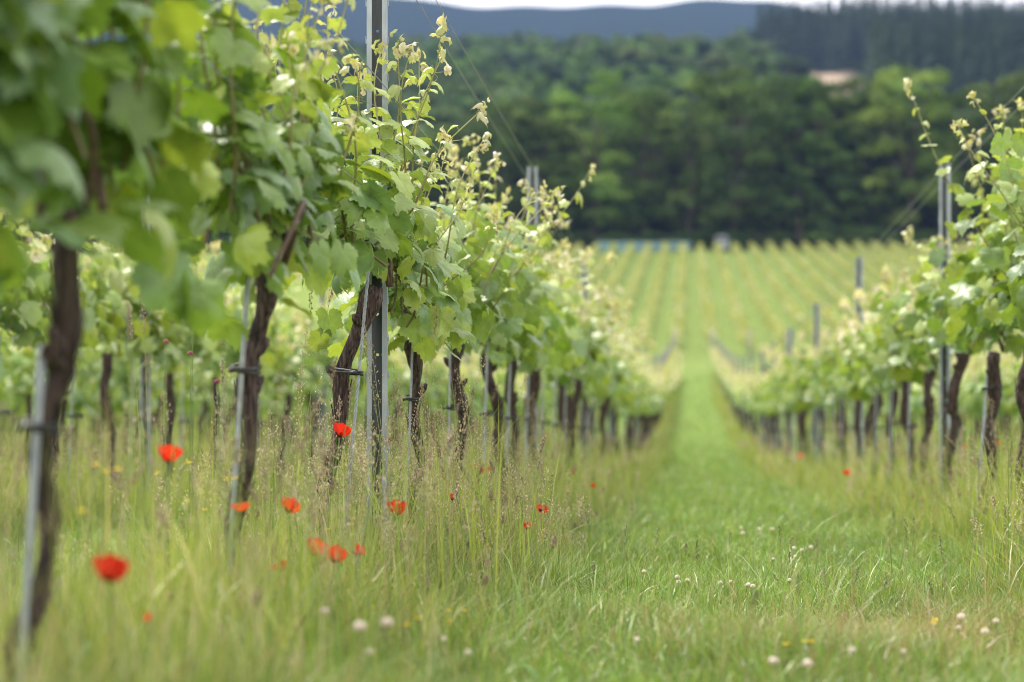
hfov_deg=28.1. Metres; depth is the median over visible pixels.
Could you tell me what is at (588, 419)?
vine stake
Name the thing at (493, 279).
grapevine
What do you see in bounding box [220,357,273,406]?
grapevine
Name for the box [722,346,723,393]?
steel post
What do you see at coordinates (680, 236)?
bush
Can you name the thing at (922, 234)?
bush
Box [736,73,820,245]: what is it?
broadleaf tree
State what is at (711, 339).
end post
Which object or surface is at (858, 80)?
broadleaf tree
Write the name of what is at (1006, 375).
grapevine
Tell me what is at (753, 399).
grapevine
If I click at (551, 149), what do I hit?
broadleaf tree
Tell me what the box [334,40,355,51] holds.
broadleaf tree
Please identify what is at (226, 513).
yellow flower
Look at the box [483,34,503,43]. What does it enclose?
broadleaf tree
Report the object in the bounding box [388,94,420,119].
broadleaf tree
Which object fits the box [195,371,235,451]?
grapevine
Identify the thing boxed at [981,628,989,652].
white clover
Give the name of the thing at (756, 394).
grapevine
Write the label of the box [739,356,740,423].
steel post
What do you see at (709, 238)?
bush
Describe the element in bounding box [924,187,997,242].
bush
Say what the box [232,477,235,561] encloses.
yellow flower
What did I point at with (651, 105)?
broadleaf tree
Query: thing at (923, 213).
bush
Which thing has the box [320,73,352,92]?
broadleaf tree
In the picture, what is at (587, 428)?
vine stake
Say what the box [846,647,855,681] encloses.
white clover
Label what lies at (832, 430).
vine stake
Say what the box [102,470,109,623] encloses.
yellow flower
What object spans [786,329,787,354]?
end post
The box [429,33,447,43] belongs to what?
broadleaf tree
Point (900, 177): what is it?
broadleaf tree
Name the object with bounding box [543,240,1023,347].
vine rows
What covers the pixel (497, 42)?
broadleaf tree
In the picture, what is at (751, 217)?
bush
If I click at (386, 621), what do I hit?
white clover
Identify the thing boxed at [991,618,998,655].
white clover
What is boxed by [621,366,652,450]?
grapevine
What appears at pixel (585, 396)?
grapevine
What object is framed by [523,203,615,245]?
bush
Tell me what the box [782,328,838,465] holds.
grapevine
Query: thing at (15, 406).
distant vines
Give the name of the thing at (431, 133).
broadleaf tree
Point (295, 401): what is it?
grapevine
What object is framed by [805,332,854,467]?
grapevine
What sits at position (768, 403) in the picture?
grapevine
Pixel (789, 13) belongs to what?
conifer tree
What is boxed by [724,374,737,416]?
grapevine
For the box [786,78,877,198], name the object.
broadleaf tree
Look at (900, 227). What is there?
trellis wire
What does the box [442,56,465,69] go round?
broadleaf tree
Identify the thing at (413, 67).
broadleaf tree
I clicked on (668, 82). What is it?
broadleaf tree
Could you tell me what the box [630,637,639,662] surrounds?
white clover
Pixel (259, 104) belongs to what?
trellis wire
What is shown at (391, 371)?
grapevine
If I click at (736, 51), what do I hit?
broadleaf tree
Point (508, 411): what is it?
vine stake
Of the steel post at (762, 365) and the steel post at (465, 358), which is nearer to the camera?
the steel post at (465, 358)
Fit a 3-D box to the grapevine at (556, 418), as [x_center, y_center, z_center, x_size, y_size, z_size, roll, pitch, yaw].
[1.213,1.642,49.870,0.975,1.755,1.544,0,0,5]
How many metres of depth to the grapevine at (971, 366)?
28.36 m
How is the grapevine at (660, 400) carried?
on the ground at (712, 20)
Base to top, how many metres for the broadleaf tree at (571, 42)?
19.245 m
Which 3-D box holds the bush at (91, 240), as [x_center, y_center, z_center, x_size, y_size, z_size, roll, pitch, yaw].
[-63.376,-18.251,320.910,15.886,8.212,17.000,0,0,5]
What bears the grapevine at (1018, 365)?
on the ground at (712, 20)
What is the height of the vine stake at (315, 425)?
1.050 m
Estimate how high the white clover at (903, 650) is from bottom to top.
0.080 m
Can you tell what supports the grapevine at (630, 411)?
on the ground at (712, 20)
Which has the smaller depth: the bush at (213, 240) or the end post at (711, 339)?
the end post at (711, 339)
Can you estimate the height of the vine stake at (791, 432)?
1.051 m
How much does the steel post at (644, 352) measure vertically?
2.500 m
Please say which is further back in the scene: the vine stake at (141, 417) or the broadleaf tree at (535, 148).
the broadleaf tree at (535, 148)
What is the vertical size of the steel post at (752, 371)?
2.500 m
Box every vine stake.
[0,330,10,414]
[17,344,61,681]
[66,378,83,485]
[127,359,142,498]
[177,361,189,484]
[219,378,231,475]
[227,275,260,577]
[255,393,265,471]
[286,417,293,479]
[313,393,321,438]
[334,271,369,537]
[402,342,420,497]
[443,342,466,485]
[479,337,503,492]
[503,362,518,470]
[522,373,537,467]
[538,371,551,467]
[550,376,563,465]
[562,373,569,472]
[580,401,588,473]
[588,398,594,443]
[592,396,600,466]
[775,415,778,459]
[790,410,793,459]
[810,399,813,468]
[816,406,822,465]
[822,394,829,460]
[830,394,838,462]
[839,399,847,467]
[849,401,853,472]
[860,401,869,471]
[873,392,883,487]
[887,389,898,485]
[905,382,917,475]
[975,335,1002,512]
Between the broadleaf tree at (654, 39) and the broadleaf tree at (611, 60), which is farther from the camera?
the broadleaf tree at (654, 39)
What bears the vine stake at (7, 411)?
on the ground at (712, 20)
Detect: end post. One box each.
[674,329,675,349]
[711,329,712,356]
[748,329,750,357]
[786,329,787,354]
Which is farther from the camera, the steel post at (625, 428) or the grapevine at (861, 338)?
the steel post at (625, 428)
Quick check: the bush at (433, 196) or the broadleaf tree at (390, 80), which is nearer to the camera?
the bush at (433, 196)
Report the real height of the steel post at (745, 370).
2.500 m
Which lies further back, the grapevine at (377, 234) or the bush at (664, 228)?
the bush at (664, 228)
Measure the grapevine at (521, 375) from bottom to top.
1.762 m
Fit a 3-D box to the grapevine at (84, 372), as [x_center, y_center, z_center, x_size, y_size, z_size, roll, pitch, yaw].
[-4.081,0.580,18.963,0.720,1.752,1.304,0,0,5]
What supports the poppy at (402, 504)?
on the ground at (712, 20)
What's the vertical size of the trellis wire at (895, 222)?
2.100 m
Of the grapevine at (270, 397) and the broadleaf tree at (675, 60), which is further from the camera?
the broadleaf tree at (675, 60)
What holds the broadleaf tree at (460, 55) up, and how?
on the ground at (712, 20)
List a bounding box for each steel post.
[139,197,150,492]
[319,292,326,466]
[365,0,388,551]
[464,352,468,451]
[526,167,537,475]
[581,259,587,470]
[608,311,613,463]
[624,333,628,448]
[635,346,638,455]
[643,351,645,442]
[653,357,655,422]
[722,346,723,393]
[734,355,736,418]
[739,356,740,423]
[744,357,746,429]
[751,355,753,436]
[760,351,763,447]
[772,343,775,446]
[789,328,792,461]
[814,303,819,468]
[855,257,862,480]
[939,163,950,498]
[956,406,960,466]
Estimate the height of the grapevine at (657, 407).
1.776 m
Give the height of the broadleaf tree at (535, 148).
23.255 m
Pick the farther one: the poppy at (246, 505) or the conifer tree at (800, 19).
the conifer tree at (800, 19)
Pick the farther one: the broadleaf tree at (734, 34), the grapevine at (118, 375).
the broadleaf tree at (734, 34)
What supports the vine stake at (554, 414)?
on the ground at (712, 20)
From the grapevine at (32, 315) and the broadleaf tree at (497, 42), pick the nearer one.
the grapevine at (32, 315)
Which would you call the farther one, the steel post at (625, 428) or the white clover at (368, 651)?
the steel post at (625, 428)
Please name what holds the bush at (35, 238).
on the ground at (712, 20)
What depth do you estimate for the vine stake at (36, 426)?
3.06 m
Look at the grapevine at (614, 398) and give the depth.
22.60 m
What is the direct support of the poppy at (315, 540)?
on the ground at (712, 20)
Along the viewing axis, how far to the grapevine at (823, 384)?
19.74 m
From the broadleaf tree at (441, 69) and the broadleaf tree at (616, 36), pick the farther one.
the broadleaf tree at (616, 36)
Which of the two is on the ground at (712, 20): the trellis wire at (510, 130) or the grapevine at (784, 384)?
the grapevine at (784, 384)
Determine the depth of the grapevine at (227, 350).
14.09 m
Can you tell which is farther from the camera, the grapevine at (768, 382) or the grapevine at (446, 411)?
the grapevine at (768, 382)
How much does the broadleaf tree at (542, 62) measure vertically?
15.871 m
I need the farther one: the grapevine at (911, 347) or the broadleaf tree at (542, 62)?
the broadleaf tree at (542, 62)
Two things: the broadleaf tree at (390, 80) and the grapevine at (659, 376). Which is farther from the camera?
the broadleaf tree at (390, 80)
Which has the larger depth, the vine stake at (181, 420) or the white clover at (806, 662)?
the vine stake at (181, 420)
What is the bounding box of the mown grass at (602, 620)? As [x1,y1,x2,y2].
[0,370,1023,681]
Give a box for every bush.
[2,218,51,241]
[7,218,46,243]
[84,238,97,244]
[208,234,230,250]
[211,229,230,237]
[415,192,458,242]
[453,209,505,243]
[492,201,570,234]
[520,231,582,249]
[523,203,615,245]
[557,201,609,233]
[568,231,635,245]
[583,191,673,241]
[608,230,666,241]
[630,202,727,235]
[635,231,703,243]
[653,186,696,234]
[670,207,770,242]
[689,230,748,248]
[721,207,789,243]
[738,230,795,247]
[780,220,803,234]
[793,189,877,243]
[799,225,896,248]
[831,204,914,241]
[873,229,938,247]
[879,198,938,241]
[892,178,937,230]
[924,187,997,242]
[925,230,983,244]
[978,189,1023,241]
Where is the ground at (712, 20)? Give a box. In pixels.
[0,0,1023,681]
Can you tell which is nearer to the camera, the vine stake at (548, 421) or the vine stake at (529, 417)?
the vine stake at (529, 417)
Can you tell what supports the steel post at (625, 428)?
on the ground at (712, 20)
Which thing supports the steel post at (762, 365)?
on the ground at (712, 20)
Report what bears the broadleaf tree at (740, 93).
on the ground at (712, 20)
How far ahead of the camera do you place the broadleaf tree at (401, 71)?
611.04 m
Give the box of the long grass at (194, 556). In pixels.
[0,338,1023,681]
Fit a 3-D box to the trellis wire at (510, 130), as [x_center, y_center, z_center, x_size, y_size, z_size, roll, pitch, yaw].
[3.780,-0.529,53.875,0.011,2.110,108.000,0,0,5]
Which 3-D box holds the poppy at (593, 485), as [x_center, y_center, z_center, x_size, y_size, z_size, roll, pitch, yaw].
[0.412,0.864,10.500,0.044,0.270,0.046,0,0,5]
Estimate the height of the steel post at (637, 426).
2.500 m
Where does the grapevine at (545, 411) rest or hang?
on the ground at (712, 20)
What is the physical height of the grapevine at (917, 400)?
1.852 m
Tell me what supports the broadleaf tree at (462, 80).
on the ground at (712, 20)
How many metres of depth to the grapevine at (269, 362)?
15.59 m
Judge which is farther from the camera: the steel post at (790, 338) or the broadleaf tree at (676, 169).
the broadleaf tree at (676, 169)
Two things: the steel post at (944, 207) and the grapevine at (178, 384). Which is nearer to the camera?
the steel post at (944, 207)
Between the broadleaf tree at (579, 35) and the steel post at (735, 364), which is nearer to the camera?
the steel post at (735, 364)
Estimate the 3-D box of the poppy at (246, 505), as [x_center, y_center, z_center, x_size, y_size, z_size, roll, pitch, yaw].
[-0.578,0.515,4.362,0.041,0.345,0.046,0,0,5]
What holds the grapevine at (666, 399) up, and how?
on the ground at (712, 20)
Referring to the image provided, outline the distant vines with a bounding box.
[0,345,1022,466]
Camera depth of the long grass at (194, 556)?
4.79 m
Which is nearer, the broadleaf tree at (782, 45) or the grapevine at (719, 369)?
the grapevine at (719, 369)
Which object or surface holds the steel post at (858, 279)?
on the ground at (712, 20)
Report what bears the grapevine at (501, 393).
on the ground at (712, 20)
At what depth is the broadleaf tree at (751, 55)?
600.95 m
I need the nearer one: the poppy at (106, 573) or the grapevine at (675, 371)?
the poppy at (106, 573)
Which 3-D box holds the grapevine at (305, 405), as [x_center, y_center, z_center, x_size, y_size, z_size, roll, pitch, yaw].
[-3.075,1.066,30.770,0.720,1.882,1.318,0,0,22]
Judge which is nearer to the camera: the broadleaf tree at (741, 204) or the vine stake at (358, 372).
the vine stake at (358, 372)
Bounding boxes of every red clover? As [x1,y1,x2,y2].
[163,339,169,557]
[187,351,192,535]
[192,333,192,540]
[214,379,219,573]
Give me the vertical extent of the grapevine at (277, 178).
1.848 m
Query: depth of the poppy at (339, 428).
5.66 m
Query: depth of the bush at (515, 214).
309.15 m
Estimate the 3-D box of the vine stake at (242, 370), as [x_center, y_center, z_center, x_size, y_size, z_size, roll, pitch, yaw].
[-0.591,0.248,4.467,0.088,0.996,0.129,0,0,5]
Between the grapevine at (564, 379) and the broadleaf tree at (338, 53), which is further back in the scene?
the broadleaf tree at (338, 53)
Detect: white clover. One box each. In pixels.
[319,607,328,681]
[353,621,365,681]
[365,648,372,676]
[380,617,392,681]
[441,636,446,669]
[465,650,475,669]
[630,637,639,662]
[768,657,778,681]
[798,659,812,681]
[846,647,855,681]
[901,649,905,679]
[957,613,965,639]
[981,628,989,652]
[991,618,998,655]
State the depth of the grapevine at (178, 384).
22.47 m
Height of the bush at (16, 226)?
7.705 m
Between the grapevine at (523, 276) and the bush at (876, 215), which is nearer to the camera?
the grapevine at (523, 276)
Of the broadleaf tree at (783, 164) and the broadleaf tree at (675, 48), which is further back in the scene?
the broadleaf tree at (675, 48)
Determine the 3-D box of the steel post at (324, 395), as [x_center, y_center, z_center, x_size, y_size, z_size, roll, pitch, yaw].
[-1.719,0.539,18.618,0.069,2.500,0.042,0,0,-1]
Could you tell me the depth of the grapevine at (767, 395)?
31.73 m
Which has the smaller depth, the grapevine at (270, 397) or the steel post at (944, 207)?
the steel post at (944, 207)
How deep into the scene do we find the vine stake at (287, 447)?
17.04 m
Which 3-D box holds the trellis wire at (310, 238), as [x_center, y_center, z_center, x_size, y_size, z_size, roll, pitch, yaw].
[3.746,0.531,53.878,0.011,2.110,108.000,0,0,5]
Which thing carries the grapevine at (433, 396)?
on the ground at (712, 20)
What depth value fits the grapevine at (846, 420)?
49.82 m
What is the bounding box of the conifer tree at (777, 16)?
[773,0,780,41]
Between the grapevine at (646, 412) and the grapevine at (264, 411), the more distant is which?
the grapevine at (646, 412)
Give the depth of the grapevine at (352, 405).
34.30 m
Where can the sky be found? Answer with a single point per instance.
(469, 3)
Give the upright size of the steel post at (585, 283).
2.500 m
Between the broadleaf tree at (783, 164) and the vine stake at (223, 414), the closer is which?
the vine stake at (223, 414)
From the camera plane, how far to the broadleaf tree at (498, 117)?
402.31 m
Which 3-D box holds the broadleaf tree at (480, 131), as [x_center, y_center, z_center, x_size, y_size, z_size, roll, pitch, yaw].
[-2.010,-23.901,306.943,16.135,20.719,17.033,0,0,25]
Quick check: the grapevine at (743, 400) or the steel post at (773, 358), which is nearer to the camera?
the steel post at (773, 358)
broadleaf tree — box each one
[2,213,48,237]
[266,104,273,115]
[275,64,284,74]
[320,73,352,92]
[324,50,340,57]
[324,53,359,69]
[330,79,358,95]
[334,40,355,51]
[338,96,366,113]
[341,130,396,163]
[360,95,366,107]
[378,69,396,78]
[388,41,410,51]
[388,46,399,58]
[388,77,394,86]
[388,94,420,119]
[389,68,418,77]
[390,71,432,91]
[392,128,456,218]
[395,61,433,72]
[397,135,463,190]
[400,39,429,51]
[412,34,433,51]
[415,91,441,106]
[422,123,488,220]
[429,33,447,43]
[430,70,475,90]
[432,35,459,47]
[432,94,471,121]
[432,137,485,200]
[433,66,458,88]
[440,82,499,112]
[440,114,543,229]
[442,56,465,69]
[443,44,470,55]
[452,51,484,58]
[457,110,490,177]
[459,33,480,43]
[470,103,523,185]
[473,72,524,92]
[473,99,525,231]
[475,95,492,101]
[481,39,507,50]
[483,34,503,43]
[485,114,512,183]
[492,67,536,96]
[493,85,526,94]
[499,30,522,40]
[505,36,525,42]
[505,96,585,219]
[519,113,577,230]
[531,56,556,67]
[537,69,650,246]
[543,40,551,45]
[548,44,573,53]
[552,37,577,47]
[552,106,624,232]
[564,69,581,86]
[564,128,622,194]
[574,32,588,37]
[580,33,601,38]
[589,111,688,225]
[592,62,636,98]
[598,47,636,70]
[604,87,692,234]
[609,82,627,99]
[611,33,623,41]
[614,43,662,69]
[632,34,663,48]
[636,73,664,90]
[636,110,732,232]
[638,37,667,57]
[644,32,669,39]
[648,70,741,236]
[651,39,688,66]
[653,56,688,75]
[662,74,700,103]
[665,53,699,71]
[668,85,696,106]
[676,106,766,201]
[677,64,792,245]
[678,62,701,75]
[696,50,747,81]
[707,47,755,71]
[722,100,794,231]
[723,99,766,178]
[726,32,754,40]
[736,69,765,85]
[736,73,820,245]
[747,51,775,69]
[749,92,850,242]
[763,37,793,57]
[764,72,833,246]
[764,117,851,240]
[769,74,872,230]
[771,54,813,78]
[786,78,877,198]
[806,75,904,242]
[823,106,901,199]
[828,83,912,244]
[856,61,970,235]
[866,119,931,230]
[903,115,990,204]
[912,86,996,244]
[947,116,1008,208]
[956,74,1023,217]
[976,70,1023,160]
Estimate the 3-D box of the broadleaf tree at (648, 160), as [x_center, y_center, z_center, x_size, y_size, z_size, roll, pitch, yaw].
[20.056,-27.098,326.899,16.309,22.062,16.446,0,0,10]
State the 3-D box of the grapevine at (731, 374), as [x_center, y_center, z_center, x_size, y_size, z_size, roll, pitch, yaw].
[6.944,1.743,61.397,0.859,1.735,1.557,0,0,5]
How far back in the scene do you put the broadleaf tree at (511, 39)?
829.94 m
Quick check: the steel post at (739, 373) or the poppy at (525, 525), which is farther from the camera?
the steel post at (739, 373)
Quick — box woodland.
[38,26,793,194]
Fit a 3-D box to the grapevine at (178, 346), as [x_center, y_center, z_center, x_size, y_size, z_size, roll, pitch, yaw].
[-2.120,0.257,12.830,0.792,1.826,1.262,0,0,-4]
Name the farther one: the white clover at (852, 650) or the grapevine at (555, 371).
the grapevine at (555, 371)
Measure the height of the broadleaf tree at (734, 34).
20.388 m
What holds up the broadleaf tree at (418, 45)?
on the ground at (712, 20)
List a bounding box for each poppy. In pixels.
[92,553,130,681]
[144,612,151,656]
[157,444,182,586]
[231,502,250,529]
[270,560,286,601]
[281,496,301,557]
[307,538,328,589]
[326,544,347,639]
[331,422,351,495]
[352,543,365,577]
[387,500,407,576]
[523,522,531,556]
[536,504,548,544]
[590,483,595,517]
[843,470,850,504]
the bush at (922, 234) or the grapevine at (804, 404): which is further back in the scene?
the bush at (922, 234)
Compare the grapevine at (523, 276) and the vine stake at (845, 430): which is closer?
the grapevine at (523, 276)
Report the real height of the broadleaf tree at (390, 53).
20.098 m
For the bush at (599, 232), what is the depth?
329.39 m
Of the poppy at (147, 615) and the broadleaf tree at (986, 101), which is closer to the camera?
the poppy at (147, 615)
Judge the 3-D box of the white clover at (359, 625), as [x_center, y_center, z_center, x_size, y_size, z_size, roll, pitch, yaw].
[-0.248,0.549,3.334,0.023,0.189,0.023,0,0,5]
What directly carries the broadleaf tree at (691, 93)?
on the ground at (712, 20)
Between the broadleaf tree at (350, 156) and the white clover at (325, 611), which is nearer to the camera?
the white clover at (325, 611)
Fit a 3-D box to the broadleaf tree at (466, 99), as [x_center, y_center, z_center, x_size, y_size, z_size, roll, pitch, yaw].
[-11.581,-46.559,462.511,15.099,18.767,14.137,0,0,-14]
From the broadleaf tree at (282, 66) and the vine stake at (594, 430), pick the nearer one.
the vine stake at (594, 430)
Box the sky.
[430,0,1023,18]
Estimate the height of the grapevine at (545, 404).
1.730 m
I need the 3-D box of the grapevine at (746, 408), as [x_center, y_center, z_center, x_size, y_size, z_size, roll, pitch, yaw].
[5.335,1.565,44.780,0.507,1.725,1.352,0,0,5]
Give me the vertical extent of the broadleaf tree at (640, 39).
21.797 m
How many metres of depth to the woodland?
607.10 m
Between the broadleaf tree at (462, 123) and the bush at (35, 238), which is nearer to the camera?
the bush at (35, 238)
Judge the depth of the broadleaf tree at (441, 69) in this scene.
572.14 m
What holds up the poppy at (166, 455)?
on the ground at (712, 20)
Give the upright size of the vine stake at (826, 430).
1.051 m
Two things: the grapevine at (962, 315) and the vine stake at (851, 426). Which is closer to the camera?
the grapevine at (962, 315)
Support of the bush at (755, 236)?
on the ground at (712, 20)
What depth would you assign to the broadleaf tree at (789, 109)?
299.68 m
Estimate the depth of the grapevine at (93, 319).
10.49 m
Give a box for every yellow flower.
[69,509,84,620]
[88,463,98,596]
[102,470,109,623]
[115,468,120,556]
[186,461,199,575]
[224,478,228,591]
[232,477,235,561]
[399,623,410,679]
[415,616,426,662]
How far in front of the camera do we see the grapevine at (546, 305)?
10.63 m
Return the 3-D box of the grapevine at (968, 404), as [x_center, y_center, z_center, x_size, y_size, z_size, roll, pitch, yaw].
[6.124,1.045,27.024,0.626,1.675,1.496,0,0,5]
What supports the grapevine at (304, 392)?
on the ground at (712, 20)
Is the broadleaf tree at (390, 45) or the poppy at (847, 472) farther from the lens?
the broadleaf tree at (390, 45)
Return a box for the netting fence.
[597,241,690,251]
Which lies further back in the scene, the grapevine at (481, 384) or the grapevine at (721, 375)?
the grapevine at (721, 375)
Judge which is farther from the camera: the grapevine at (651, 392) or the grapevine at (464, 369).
the grapevine at (651, 392)
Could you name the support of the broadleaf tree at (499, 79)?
on the ground at (712, 20)
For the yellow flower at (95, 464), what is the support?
on the ground at (712, 20)
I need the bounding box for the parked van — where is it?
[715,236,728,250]
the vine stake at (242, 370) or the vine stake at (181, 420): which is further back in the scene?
the vine stake at (181, 420)
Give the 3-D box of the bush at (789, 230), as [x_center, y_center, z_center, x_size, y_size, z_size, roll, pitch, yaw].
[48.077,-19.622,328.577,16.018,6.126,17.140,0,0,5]
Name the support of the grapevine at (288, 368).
on the ground at (712, 20)
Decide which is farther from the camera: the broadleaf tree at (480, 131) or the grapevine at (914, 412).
the broadleaf tree at (480, 131)
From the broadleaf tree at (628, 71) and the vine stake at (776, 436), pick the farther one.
the broadleaf tree at (628, 71)
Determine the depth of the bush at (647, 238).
298.85 m
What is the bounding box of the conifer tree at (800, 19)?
[798,7,802,52]
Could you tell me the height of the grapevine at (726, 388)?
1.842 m
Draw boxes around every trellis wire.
[1,337,447,404]
[12,227,476,371]
[15,232,494,375]
[79,112,574,381]
[110,18,417,245]
[127,0,439,247]
[281,0,482,220]
[310,0,561,294]
[416,0,656,358]
[436,0,672,358]
[717,87,1023,358]
[717,239,976,350]
[720,109,1017,358]
[864,335,1023,384]
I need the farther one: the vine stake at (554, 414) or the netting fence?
the netting fence
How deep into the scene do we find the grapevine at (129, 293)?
11.75 m
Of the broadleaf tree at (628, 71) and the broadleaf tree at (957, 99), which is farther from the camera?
the broadleaf tree at (628, 71)
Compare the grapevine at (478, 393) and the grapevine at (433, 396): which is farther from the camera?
the grapevine at (478, 393)
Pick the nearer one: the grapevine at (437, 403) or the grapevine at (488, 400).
the grapevine at (437, 403)
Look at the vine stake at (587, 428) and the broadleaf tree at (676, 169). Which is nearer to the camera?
the vine stake at (587, 428)
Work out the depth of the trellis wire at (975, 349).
10.50 m
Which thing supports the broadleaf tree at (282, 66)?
on the ground at (712, 20)
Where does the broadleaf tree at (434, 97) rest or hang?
on the ground at (712, 20)
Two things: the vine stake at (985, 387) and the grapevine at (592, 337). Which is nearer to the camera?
the vine stake at (985, 387)
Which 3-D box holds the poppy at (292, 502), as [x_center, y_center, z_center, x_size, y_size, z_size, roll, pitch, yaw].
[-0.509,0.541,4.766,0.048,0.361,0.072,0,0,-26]
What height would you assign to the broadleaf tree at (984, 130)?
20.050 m
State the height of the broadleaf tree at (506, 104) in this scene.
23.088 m
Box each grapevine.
[0,0,30,84]
[0,0,228,681]
[0,213,51,345]
[0,303,47,477]
[0,307,29,388]
[4,212,131,481]
[31,339,111,473]
[45,210,196,502]
[84,339,139,474]
[98,240,231,508]
[101,327,179,447]
[136,315,195,470]
[154,0,371,603]
[162,350,233,462]
[181,283,254,490]
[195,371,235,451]
[196,259,302,459]
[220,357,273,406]
[233,360,282,461]
[253,5,489,542]
[259,317,323,476]
[260,364,295,468]
[269,287,347,483]
[277,316,348,455]
[282,395,306,453]
[290,391,326,422]
[294,396,333,415]
[307,125,501,535]
[317,324,366,471]
[329,396,364,457]
[343,326,399,456]
[351,398,366,447]
[364,353,424,461]
[388,337,432,459]
[388,397,395,448]
[392,134,595,504]
[392,398,422,442]
[395,346,441,412]
[405,344,447,458]
[412,146,564,484]
[421,345,453,437]
[422,409,431,436]
[424,357,470,452]
[430,355,489,449]
[440,200,570,494]
[441,365,475,430]
[470,366,495,449]
[472,361,491,457]
[478,370,505,450]
[492,234,591,483]
[494,374,525,439]
[494,375,525,442]
[495,246,616,416]
[495,367,518,445]
[516,372,525,442]
[518,373,526,448]
[538,386,549,432]
[540,391,553,434]
[541,280,623,452]
[544,295,634,449]
[547,274,622,481]
[547,387,557,437]
[552,387,564,433]
[567,310,616,475]
[579,322,641,457]
[588,328,646,463]
[590,313,644,457]
[590,336,652,461]
[591,325,640,465]
[596,348,639,449]
[598,338,656,466]
[599,362,648,462]
[620,355,656,460]
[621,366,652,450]
[624,353,666,455]
[629,358,660,454]
[639,371,664,439]
[639,378,665,452]
[640,364,669,449]
[640,366,658,438]
[646,379,670,447]
[648,372,662,402]
[652,378,662,432]
[656,372,665,429]
[657,371,666,424]
[658,370,667,426]
[659,363,680,382]
[659,366,681,385]
[661,373,678,417]
[663,370,682,413]
[715,361,725,400]
[720,366,732,410]
[723,369,742,427]
[724,365,741,417]
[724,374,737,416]
[727,370,736,420]
[728,375,743,433]
[730,372,738,424]
[732,377,750,419]
[733,372,749,430]
[738,367,759,435]
[743,372,754,419]
[744,373,756,443]
[744,379,759,421]
[745,377,758,430]
[748,376,754,399]
[749,361,783,450]
[749,373,768,451]
[752,377,768,447]
[754,374,781,454]
[756,370,778,442]
[757,370,783,453]
[763,351,784,449]
[763,369,793,452]
[765,362,788,463]
[768,343,811,460]
[770,353,803,457]
[779,354,824,463]
[781,345,830,468]
[781,353,826,452]
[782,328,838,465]
[799,344,853,462]
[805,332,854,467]
[813,304,864,467]
[820,325,888,459]
[827,313,889,479]
[836,293,919,482]
[838,403,849,435]
[849,282,924,491]
[856,266,953,485]
[864,397,882,433]
[868,252,974,507]
[870,395,887,447]
[882,401,902,460]
[883,394,900,448]
[892,226,1013,498]
[897,389,922,449]
[898,389,916,431]
[903,77,1023,532]
[910,382,936,459]
[910,392,938,417]
[913,154,1023,519]
[921,367,967,459]
[931,374,963,419]
[945,355,971,454]
[950,91,1023,308]
[953,358,1001,451]
[958,359,1015,464]
[970,350,1018,459]
[980,353,1022,467]
[1000,358,1019,406]
[1013,362,1021,370]
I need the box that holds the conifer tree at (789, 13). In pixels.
[787,0,792,36]
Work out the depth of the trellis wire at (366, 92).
5.65 m
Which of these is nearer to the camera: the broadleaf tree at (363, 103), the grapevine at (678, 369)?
the grapevine at (678, 369)
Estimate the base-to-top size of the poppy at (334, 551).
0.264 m
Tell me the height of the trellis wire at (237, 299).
2.109 m
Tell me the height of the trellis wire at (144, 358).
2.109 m
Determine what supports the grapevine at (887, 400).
on the ground at (712, 20)
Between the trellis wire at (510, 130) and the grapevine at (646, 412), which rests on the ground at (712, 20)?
the grapevine at (646, 412)
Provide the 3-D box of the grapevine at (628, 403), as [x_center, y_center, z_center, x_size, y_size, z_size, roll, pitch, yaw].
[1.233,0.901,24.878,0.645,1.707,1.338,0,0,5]
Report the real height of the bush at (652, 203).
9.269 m
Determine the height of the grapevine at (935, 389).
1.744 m
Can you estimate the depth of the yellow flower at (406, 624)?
3.73 m
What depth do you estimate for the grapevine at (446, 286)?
6.55 m
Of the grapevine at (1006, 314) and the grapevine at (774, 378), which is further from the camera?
the grapevine at (774, 378)
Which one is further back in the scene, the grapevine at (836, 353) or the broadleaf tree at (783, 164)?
the broadleaf tree at (783, 164)
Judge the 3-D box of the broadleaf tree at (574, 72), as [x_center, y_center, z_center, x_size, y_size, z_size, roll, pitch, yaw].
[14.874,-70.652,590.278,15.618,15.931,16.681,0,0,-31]
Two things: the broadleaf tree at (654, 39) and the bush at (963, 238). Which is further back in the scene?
the broadleaf tree at (654, 39)
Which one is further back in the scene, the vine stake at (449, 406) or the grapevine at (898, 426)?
the grapevine at (898, 426)
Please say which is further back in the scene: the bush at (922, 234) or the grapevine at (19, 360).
the bush at (922, 234)
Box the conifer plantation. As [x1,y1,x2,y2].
[755,0,1023,99]
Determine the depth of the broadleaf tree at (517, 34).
897.53 m
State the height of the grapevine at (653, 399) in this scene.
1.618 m

